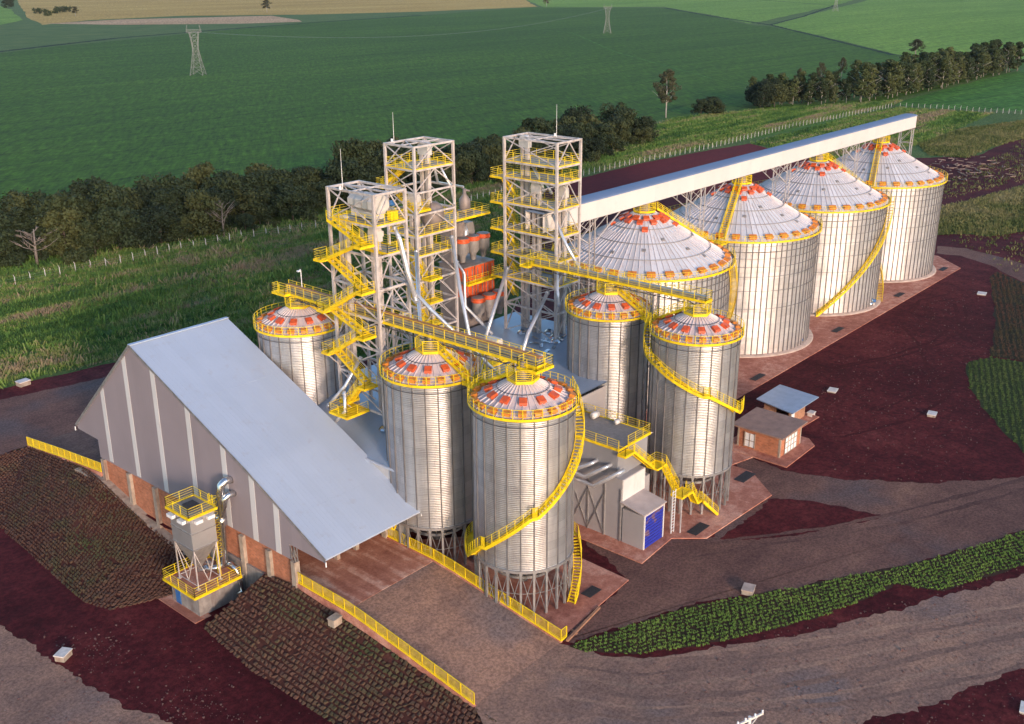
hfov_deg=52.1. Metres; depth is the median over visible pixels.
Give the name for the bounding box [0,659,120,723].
loose stones
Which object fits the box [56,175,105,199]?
woodland tree
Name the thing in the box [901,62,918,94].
plantation tree
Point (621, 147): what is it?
edge bush
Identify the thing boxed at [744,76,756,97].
plantation tree
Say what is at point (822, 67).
spindly tree
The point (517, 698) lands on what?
road
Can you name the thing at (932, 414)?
pit cover
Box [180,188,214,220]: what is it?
woodland tree
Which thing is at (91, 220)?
woodland tree
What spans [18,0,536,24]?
tan field
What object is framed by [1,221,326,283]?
wire fence
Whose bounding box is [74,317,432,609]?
warehouse
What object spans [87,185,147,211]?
woodland tree
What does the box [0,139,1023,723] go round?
yard soil
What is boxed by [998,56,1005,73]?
plantation tree
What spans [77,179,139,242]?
woodland tree
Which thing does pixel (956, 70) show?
plantation tree
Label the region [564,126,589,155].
woodland tree
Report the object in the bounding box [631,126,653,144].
woodland tree
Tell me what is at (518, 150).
woodland tree
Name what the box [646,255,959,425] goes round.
slab
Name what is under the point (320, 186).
woodland tree
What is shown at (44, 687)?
gravel
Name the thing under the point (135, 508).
kerb
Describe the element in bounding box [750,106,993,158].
rough scrub
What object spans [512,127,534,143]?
woodland tree
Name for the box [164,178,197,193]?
woodland tree
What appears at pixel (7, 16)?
green corner field
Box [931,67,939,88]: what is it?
plantation tree
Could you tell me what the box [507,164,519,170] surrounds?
woodland tree
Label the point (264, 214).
woodland tree
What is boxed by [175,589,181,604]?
blue door
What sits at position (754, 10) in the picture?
field
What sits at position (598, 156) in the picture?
edge bush
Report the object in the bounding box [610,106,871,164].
grass meadow
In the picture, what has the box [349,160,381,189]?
woodland tree
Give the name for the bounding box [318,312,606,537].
intake building
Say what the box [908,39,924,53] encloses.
grove tree
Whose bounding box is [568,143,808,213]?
bare soil strip
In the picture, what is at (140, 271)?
rough scrub
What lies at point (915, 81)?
plantation tree
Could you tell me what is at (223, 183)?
woodland tree
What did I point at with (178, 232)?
woodland tree
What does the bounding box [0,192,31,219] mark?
woodland tree
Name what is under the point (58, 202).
woodland tree
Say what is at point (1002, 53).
plantation tree
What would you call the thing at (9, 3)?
corner tree
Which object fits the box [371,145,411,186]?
woodland tree
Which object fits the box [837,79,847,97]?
plantation tree
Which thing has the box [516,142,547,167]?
woodland tree
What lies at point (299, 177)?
woodland tree
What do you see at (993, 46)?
plantation tree
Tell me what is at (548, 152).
woodland tree
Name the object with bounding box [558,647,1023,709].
wheel track
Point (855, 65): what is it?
plantation tree
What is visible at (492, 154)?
woodland tree
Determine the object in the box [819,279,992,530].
loose stones
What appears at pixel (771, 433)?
brick hut
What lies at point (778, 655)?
wheel track
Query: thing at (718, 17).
field track
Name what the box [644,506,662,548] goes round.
roller door
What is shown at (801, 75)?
plantation tree
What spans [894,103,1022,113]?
wire fence
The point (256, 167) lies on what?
woodland tree
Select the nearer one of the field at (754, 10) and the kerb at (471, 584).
the kerb at (471, 584)
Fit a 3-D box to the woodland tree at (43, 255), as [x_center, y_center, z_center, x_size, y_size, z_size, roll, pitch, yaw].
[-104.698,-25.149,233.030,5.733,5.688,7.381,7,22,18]
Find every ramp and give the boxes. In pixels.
[34,429,101,469]
[348,562,558,703]
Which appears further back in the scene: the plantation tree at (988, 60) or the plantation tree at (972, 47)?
the plantation tree at (972, 47)
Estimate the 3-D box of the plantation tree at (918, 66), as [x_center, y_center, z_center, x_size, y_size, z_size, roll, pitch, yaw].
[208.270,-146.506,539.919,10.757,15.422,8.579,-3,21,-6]
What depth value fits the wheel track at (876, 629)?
100.33 m
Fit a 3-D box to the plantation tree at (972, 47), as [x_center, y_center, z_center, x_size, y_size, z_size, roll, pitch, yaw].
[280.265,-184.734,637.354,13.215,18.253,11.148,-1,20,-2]
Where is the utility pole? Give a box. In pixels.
[737,709,763,723]
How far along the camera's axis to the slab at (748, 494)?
122.67 m
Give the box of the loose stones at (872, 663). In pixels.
[619,569,1023,723]
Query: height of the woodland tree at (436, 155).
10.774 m
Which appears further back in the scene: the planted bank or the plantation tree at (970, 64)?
the plantation tree at (970, 64)
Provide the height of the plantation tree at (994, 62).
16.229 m
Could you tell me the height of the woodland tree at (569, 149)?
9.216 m
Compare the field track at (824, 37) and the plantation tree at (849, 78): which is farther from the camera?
the field track at (824, 37)
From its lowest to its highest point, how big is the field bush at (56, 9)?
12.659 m
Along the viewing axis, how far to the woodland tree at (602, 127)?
364.24 m
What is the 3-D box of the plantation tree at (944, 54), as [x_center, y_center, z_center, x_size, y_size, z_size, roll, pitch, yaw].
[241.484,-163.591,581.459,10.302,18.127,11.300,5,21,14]
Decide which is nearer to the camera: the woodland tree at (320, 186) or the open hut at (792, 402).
the open hut at (792, 402)
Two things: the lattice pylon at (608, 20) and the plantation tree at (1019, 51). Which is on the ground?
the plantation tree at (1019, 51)
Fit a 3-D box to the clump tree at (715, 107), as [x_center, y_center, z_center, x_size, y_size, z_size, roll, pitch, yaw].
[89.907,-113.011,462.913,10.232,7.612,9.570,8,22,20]
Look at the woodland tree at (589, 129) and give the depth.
363.96 m
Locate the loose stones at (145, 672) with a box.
[39,621,299,722]
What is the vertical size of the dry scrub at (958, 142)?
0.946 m
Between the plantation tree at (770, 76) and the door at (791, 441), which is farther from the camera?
the plantation tree at (770, 76)
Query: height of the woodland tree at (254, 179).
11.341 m
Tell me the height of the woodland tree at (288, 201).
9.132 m
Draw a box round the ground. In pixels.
[0,0,1023,446]
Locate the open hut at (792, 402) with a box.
[756,385,818,418]
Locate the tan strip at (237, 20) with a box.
[47,16,301,24]
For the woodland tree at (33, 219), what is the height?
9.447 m
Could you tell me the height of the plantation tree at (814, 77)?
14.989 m
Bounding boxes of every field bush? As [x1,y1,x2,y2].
[31,7,41,13]
[42,8,52,15]
[53,6,60,12]
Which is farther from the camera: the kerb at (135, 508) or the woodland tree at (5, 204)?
the woodland tree at (5, 204)
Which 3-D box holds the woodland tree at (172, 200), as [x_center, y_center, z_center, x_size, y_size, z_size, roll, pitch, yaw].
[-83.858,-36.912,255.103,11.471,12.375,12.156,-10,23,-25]
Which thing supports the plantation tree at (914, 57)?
on the ground
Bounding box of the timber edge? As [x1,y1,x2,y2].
[566,606,599,641]
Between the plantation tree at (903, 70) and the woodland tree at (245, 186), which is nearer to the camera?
the woodland tree at (245, 186)
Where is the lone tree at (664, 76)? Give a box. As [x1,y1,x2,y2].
[653,69,681,117]
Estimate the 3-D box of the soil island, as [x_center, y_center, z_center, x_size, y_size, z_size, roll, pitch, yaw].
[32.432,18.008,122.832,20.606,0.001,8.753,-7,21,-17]
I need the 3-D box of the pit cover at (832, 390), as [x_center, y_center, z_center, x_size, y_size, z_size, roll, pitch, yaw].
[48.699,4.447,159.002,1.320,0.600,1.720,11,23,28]
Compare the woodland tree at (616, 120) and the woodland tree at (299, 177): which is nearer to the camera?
the woodland tree at (299, 177)
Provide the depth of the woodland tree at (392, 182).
288.96 m
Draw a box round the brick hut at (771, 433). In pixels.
[734,407,807,457]
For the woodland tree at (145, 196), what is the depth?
257.77 m
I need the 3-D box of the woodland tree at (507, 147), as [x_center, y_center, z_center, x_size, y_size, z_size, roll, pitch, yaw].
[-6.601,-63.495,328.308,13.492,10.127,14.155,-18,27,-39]
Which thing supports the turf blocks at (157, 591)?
on the slope at (88, 537)
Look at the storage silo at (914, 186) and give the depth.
212.14 m
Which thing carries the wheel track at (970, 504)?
on the road at (669, 576)
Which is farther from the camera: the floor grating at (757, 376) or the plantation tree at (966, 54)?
the plantation tree at (966, 54)
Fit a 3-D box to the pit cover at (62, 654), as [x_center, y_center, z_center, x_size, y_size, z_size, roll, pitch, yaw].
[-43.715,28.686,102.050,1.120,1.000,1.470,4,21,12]
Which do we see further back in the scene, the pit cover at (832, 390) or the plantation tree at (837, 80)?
the plantation tree at (837, 80)
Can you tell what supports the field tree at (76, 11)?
on the tan field at (101, 9)
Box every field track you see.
[0,15,419,51]
[395,16,709,77]
[666,8,770,24]
[768,0,894,54]
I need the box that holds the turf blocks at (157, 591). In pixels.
[0,447,192,609]
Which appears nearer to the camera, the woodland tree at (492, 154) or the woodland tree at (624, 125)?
the woodland tree at (492, 154)
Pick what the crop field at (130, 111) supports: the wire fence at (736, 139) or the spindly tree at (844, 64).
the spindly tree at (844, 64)
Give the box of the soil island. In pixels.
[720,498,879,539]
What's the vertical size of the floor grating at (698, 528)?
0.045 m
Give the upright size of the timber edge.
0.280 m
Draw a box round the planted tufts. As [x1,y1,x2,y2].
[574,531,1023,654]
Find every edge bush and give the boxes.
[0,252,23,267]
[7,250,26,266]
[60,246,89,264]
[262,217,279,227]
[298,210,318,220]
[582,155,597,161]
[585,151,595,162]
[590,150,600,162]
[605,148,614,156]
[612,140,628,150]
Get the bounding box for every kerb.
[27,445,102,475]
[75,467,185,554]
[291,580,475,708]
[381,534,562,642]
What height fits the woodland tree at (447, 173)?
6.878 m
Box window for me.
[744,431,755,448]
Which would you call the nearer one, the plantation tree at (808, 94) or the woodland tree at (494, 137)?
the woodland tree at (494, 137)
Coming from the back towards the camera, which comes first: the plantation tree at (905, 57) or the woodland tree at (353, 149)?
the plantation tree at (905, 57)
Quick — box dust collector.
[164,486,222,590]
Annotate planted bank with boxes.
[570,531,1023,653]
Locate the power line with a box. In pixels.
[198,13,587,37]
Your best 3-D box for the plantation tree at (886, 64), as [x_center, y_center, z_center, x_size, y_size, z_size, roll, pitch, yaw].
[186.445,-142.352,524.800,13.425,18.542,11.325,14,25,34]
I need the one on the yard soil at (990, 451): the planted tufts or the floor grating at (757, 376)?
the planted tufts
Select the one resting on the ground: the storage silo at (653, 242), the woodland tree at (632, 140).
the woodland tree at (632, 140)
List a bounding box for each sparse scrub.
[943,138,1023,198]
[952,196,1023,271]
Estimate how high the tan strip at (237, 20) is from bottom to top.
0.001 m
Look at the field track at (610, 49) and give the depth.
815.51 m
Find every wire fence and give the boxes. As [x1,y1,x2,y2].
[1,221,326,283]
[435,186,517,203]
[578,104,892,175]
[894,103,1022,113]
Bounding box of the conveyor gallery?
[525,113,917,295]
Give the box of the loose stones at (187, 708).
[141,689,257,722]
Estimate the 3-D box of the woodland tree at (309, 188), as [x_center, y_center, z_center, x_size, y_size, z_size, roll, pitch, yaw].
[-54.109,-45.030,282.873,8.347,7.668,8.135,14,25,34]
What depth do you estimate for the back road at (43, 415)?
152.62 m
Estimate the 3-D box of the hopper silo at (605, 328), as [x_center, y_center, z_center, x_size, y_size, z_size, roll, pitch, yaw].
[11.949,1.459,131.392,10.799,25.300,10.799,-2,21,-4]
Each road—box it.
[0,376,106,454]
[474,574,1023,723]
[563,458,1023,642]
[937,246,1023,281]
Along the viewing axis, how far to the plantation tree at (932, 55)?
556.14 m
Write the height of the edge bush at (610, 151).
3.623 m
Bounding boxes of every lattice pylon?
[186,25,205,74]
[603,4,611,32]
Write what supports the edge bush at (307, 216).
on the ground
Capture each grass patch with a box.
[919,127,1023,157]
[938,188,1023,235]
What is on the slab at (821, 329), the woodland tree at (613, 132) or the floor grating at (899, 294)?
the floor grating at (899, 294)
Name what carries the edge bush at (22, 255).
on the ground
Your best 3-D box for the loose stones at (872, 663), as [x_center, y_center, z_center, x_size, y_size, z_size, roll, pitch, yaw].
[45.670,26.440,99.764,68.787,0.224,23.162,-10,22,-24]
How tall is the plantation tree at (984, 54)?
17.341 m
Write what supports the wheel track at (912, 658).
on the road at (517, 698)
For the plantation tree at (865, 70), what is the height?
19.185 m
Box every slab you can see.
[406,537,628,638]
[574,465,771,563]
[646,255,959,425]
[732,451,752,464]
[733,436,814,467]
[763,407,818,426]
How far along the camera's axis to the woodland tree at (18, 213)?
240.23 m
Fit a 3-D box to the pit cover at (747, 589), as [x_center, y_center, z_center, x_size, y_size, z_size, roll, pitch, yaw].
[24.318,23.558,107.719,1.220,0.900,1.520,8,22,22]
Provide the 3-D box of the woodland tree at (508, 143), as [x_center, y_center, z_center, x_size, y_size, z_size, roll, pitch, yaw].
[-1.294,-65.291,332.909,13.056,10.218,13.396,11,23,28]
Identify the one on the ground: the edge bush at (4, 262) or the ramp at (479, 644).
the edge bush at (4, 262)
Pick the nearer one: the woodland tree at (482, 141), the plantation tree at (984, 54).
the woodland tree at (482, 141)
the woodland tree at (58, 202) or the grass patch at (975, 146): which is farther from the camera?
the grass patch at (975, 146)
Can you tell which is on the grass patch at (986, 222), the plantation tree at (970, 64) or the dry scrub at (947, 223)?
the dry scrub at (947, 223)
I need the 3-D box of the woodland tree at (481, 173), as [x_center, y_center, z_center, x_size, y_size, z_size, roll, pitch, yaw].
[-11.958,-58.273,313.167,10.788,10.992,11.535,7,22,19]
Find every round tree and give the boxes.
[744,85,766,103]
[746,84,772,107]
[751,78,776,107]
[766,83,788,106]
[773,77,782,86]
[782,80,801,103]
[797,81,814,102]
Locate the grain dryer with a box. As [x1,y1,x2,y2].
[438,220,503,331]
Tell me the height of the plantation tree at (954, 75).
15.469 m
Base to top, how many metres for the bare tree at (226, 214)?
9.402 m
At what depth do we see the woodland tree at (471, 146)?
315.63 m
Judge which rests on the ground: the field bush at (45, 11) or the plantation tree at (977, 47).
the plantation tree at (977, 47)
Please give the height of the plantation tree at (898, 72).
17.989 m
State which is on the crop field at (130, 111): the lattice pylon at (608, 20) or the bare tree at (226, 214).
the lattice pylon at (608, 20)
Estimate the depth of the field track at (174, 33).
1082.66 m
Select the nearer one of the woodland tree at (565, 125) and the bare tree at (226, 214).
the bare tree at (226, 214)
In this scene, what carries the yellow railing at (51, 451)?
on the kerb at (95, 471)
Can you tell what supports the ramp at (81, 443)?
on the yard soil at (990, 451)
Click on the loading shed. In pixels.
(614, 497)
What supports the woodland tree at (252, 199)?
on the ground
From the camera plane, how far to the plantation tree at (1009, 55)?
639.94 m
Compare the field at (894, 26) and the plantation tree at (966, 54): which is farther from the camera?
the field at (894, 26)
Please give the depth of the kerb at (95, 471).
131.90 m
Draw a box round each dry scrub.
[917,119,1023,157]
[937,184,1023,236]
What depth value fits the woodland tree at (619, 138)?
376.24 m
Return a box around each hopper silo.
[253,296,346,404]
[379,331,482,567]
[464,359,584,615]
[565,280,657,465]
[643,296,744,514]
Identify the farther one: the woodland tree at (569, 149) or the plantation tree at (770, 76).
the plantation tree at (770, 76)
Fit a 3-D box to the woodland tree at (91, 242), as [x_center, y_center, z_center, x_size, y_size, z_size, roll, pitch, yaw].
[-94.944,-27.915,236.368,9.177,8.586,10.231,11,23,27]
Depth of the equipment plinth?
109.68 m
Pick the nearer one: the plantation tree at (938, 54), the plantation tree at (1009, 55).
the plantation tree at (938, 54)
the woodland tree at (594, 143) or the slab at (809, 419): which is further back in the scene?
the woodland tree at (594, 143)
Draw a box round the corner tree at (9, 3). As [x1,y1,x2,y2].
[1,0,13,7]
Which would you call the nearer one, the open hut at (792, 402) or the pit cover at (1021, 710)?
the pit cover at (1021, 710)
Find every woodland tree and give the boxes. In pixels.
[0,188,46,220]
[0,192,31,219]
[0,210,28,250]
[0,228,21,256]
[8,206,33,251]
[18,215,47,251]
[22,237,52,260]
[27,191,95,253]
[30,197,69,226]
[35,206,89,257]
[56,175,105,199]
[73,219,119,257]
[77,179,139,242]
[80,195,96,213]
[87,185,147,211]
[87,214,111,248]
[90,205,146,250]
[116,216,157,248]
[126,184,158,209]
[134,172,184,212]
[137,202,181,243]
[144,184,188,231]
[163,214,193,242]
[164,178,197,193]
[178,161,214,190]
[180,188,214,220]
[181,188,227,236]
[185,186,238,226]
[187,194,227,232]
[201,174,239,214]
[211,169,253,192]
[221,188,270,220]
[228,187,263,216]
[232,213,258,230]
[238,163,274,190]
[239,169,277,193]
[245,202,272,223]
[258,190,278,218]
[260,168,305,191]
[270,184,317,219]
[271,179,300,206]
[277,172,305,186]
[289,165,318,173]
[296,167,324,183]
[297,182,324,203]
[299,189,320,209]
[312,181,345,207]
[321,179,336,191]
[323,137,383,185]
[325,159,373,185]
[331,180,365,207]
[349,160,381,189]
[363,139,382,156]
[363,166,390,192]
[364,157,388,173]
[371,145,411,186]
[378,176,401,195]
[381,137,417,179]
[398,143,419,181]
[406,173,420,195]
[430,151,457,175]
[431,169,451,189]
[431,174,442,188]
[432,146,447,151]
[440,142,469,158]
[440,151,476,185]
[455,150,488,184]
[464,141,488,182]
[471,136,491,147]
[473,157,496,178]
[474,142,509,172]
[480,144,512,172]
[485,133,502,142]
[486,151,500,167]
[495,140,517,163]
[506,146,540,170]
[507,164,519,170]
[511,117,550,140]
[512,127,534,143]
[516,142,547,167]
[531,132,551,146]
[541,146,559,158]
[542,131,562,149]
[546,126,576,154]
[549,116,576,126]
[551,138,574,159]
[554,123,583,146]
[561,104,593,123]
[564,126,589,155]
[573,122,598,144]
[576,114,603,137]
[586,138,608,153]
[587,123,615,149]
[596,101,626,120]
[598,122,618,147]
[605,114,632,138]
[606,107,644,138]
[612,135,622,143]
[615,122,631,142]
[627,136,637,144]
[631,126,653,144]
[633,116,660,138]
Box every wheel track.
[534,663,1023,720]
[545,622,1023,688]
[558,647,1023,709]
[565,614,1023,676]
[580,631,1023,699]
[585,602,1023,661]
[679,477,1023,548]
[687,487,1023,558]
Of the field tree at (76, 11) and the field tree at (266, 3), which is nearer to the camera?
the field tree at (76, 11)
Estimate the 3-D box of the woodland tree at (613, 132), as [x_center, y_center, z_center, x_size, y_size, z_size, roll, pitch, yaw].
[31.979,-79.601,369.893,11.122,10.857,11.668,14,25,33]
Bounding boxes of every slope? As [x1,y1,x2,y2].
[0,448,190,607]
[207,574,481,723]
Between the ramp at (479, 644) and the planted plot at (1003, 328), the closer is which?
the ramp at (479, 644)
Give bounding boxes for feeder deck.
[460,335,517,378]
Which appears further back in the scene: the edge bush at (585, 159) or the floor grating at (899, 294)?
the edge bush at (585, 159)
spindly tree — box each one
[816,62,826,77]
[836,57,847,75]
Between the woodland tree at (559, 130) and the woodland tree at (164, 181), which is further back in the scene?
the woodland tree at (559, 130)
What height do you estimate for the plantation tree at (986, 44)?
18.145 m
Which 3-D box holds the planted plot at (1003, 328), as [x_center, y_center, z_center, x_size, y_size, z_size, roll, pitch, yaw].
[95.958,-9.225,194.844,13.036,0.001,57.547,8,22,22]
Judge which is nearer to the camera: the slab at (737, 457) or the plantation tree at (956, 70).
the slab at (737, 457)
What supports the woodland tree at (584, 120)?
on the ground
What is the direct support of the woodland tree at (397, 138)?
on the crop field at (130, 111)
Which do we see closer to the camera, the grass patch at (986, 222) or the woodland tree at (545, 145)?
the grass patch at (986, 222)
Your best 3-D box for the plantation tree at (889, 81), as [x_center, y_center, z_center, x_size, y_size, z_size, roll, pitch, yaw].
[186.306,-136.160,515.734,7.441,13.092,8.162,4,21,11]
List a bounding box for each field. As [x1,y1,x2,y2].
[0,6,21,24]
[0,7,1023,252]
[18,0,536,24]
[528,0,851,23]
[774,0,1023,59]
[895,70,1023,110]
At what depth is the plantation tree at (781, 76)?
497.06 m
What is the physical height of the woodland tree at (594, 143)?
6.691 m
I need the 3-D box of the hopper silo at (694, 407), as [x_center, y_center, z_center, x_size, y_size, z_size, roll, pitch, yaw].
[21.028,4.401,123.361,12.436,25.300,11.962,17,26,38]
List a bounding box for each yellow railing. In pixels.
[26,437,101,471]
[297,572,474,704]
[381,530,566,640]
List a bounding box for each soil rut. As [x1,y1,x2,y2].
[817,303,958,369]
[832,304,967,368]
[840,367,954,437]
[876,327,929,410]
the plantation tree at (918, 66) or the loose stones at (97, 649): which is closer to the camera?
the loose stones at (97, 649)
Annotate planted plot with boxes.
[966,357,1023,450]
[990,271,1023,360]
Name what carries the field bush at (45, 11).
on the tan field at (101, 9)
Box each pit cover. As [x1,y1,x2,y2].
[15,378,30,386]
[53,647,72,662]
[327,612,342,627]
[741,582,755,595]
[827,387,838,393]
[927,410,937,417]
[977,291,986,295]
[1019,700,1023,714]
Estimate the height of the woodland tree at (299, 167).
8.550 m
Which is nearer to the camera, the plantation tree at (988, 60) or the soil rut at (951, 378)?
the soil rut at (951, 378)
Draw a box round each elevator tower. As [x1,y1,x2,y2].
[313,150,501,426]
[377,128,492,356]
[484,121,581,350]
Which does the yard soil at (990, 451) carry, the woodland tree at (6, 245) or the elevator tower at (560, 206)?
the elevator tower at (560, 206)
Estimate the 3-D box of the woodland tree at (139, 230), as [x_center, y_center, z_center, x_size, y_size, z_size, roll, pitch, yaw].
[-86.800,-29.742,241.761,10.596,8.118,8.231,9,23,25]
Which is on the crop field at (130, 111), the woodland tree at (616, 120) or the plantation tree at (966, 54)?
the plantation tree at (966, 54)
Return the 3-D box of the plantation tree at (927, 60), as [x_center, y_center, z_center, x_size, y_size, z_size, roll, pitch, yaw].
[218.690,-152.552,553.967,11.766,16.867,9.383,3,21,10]
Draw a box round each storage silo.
[551,201,737,410]
[664,174,822,357]
[755,153,894,316]
[833,135,947,282]
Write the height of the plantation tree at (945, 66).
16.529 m
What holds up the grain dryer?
on the yard soil at (990, 451)
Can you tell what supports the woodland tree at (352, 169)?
on the ground
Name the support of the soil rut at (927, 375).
on the yard soil at (990, 451)
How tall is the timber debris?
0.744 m
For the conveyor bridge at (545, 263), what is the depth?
125.92 m
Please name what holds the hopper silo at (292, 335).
on the yard soil at (990, 451)
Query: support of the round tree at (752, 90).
on the crop field at (130, 111)
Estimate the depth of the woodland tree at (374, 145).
311.80 m
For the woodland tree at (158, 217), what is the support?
on the ground
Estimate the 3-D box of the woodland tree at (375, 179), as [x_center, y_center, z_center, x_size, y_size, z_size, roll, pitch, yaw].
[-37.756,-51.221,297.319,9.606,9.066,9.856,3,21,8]
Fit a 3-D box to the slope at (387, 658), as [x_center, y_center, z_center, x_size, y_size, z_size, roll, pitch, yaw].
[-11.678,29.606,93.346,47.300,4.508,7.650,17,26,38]
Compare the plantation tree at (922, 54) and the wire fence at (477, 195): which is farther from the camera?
the plantation tree at (922, 54)
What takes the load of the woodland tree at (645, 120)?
on the ground
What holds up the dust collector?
on the equipment plinth
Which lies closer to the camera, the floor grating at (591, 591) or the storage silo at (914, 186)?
the floor grating at (591, 591)
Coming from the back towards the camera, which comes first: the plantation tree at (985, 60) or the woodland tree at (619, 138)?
the plantation tree at (985, 60)
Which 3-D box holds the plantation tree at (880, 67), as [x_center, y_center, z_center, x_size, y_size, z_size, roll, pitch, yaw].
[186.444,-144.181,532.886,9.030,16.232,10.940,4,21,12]
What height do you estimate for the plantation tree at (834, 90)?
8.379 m
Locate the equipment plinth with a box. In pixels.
[159,555,245,623]
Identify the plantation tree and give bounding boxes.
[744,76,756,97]
[766,73,774,80]
[778,73,788,89]
[787,77,800,104]
[797,70,806,101]
[802,80,815,103]
[803,72,820,103]
[814,77,829,103]
[816,70,834,102]
[829,86,840,101]
[830,71,842,98]
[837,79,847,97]
[841,59,863,97]
[841,84,851,100]
[844,76,852,96]
[851,62,871,101]
[864,67,882,100]
[873,62,885,85]
[874,75,881,98]
[877,59,894,95]
[880,61,906,97]
[882,72,896,98]
[896,63,906,95]
[899,52,912,66]
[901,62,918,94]
[908,62,922,92]
[908,66,918,92]
[910,54,919,62]
[916,72,924,91]
[918,51,928,61]
[918,61,931,86]
[920,57,933,88]
[924,52,938,82]
[924,69,935,90]
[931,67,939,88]
[933,52,942,76]
[935,57,952,88]
[936,56,953,87]
[941,51,954,58]
[945,46,955,60]
[948,57,957,84]
[952,62,960,83]
[954,51,963,80]
[955,57,967,82]
[962,57,977,81]
[963,52,971,61]
[970,43,977,50]
[970,44,983,52]
[973,50,985,79]
[975,48,986,74]
[979,53,989,77]
[980,42,989,48]
[983,51,993,76]
[986,48,993,73]
[986,48,1002,74]
[988,39,998,48]
[989,44,997,48]
[996,39,1002,48]
[997,48,1007,73]
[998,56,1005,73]
[1004,42,1016,72]
[1006,45,1018,71]
[1014,41,1023,70]
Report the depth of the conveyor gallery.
167.67 m
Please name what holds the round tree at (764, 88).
on the crop field at (130, 111)
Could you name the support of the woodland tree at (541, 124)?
on the ground
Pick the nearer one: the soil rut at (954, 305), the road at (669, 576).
the road at (669, 576)
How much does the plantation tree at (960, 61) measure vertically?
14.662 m
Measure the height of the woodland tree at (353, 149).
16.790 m
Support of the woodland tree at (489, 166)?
on the ground
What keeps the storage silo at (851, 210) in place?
on the slab at (821, 329)
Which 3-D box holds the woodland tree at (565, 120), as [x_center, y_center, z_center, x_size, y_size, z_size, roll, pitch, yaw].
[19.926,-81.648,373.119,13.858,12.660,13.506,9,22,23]
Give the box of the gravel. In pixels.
[0,625,172,723]
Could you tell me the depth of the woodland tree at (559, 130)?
353.83 m
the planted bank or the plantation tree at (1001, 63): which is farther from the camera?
the plantation tree at (1001, 63)
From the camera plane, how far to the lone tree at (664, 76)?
449.42 m
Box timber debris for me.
[929,156,1023,183]
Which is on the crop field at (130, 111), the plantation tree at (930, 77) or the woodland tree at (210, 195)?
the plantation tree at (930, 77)
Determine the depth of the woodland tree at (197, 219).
250.09 m
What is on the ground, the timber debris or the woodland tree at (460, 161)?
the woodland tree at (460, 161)
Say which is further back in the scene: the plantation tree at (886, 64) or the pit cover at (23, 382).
the plantation tree at (886, 64)
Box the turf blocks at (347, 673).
[204,574,496,723]
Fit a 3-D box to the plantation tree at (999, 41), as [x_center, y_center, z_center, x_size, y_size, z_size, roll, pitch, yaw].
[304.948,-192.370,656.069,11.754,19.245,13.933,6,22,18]
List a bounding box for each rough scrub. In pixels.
[0,179,545,385]
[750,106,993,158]
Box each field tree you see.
[71,6,78,15]
[262,0,272,9]
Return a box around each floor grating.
[581,585,601,597]
[687,522,709,535]
[734,471,754,482]
[750,373,764,380]
[831,327,843,332]
[894,292,904,296]
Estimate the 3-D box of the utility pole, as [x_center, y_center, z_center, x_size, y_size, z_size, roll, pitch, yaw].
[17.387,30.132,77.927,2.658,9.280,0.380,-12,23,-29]
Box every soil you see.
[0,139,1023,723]
[0,447,335,723]
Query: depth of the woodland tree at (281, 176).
280.61 m
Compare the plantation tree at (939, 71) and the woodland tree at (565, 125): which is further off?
the plantation tree at (939, 71)
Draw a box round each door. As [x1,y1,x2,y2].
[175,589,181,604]
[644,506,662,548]
[784,430,797,454]
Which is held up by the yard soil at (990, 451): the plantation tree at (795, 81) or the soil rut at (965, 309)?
the soil rut at (965, 309)
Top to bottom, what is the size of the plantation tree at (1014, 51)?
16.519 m
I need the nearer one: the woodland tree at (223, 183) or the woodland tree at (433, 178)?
the woodland tree at (223, 183)
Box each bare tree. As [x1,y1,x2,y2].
[9,227,57,264]
[205,200,234,236]
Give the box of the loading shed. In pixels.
[574,403,718,549]
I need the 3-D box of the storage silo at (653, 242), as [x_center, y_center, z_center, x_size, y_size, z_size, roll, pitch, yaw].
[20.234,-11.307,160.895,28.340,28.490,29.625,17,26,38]
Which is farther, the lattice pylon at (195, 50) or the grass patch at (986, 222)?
the lattice pylon at (195, 50)
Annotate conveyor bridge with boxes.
[272,269,553,568]
[519,251,712,471]
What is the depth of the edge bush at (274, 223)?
263.19 m
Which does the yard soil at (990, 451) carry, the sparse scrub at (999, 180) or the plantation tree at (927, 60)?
the sparse scrub at (999, 180)
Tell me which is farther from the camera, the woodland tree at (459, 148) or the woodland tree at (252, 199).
the woodland tree at (459, 148)
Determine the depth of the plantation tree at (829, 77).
499.59 m
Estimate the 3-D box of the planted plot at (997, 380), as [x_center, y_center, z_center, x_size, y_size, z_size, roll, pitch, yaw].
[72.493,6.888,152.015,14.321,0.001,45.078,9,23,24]
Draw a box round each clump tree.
[690,98,710,113]
[703,96,722,112]
[705,97,726,112]
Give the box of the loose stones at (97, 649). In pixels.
[59,627,141,672]
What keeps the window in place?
in the brick hut at (771, 433)

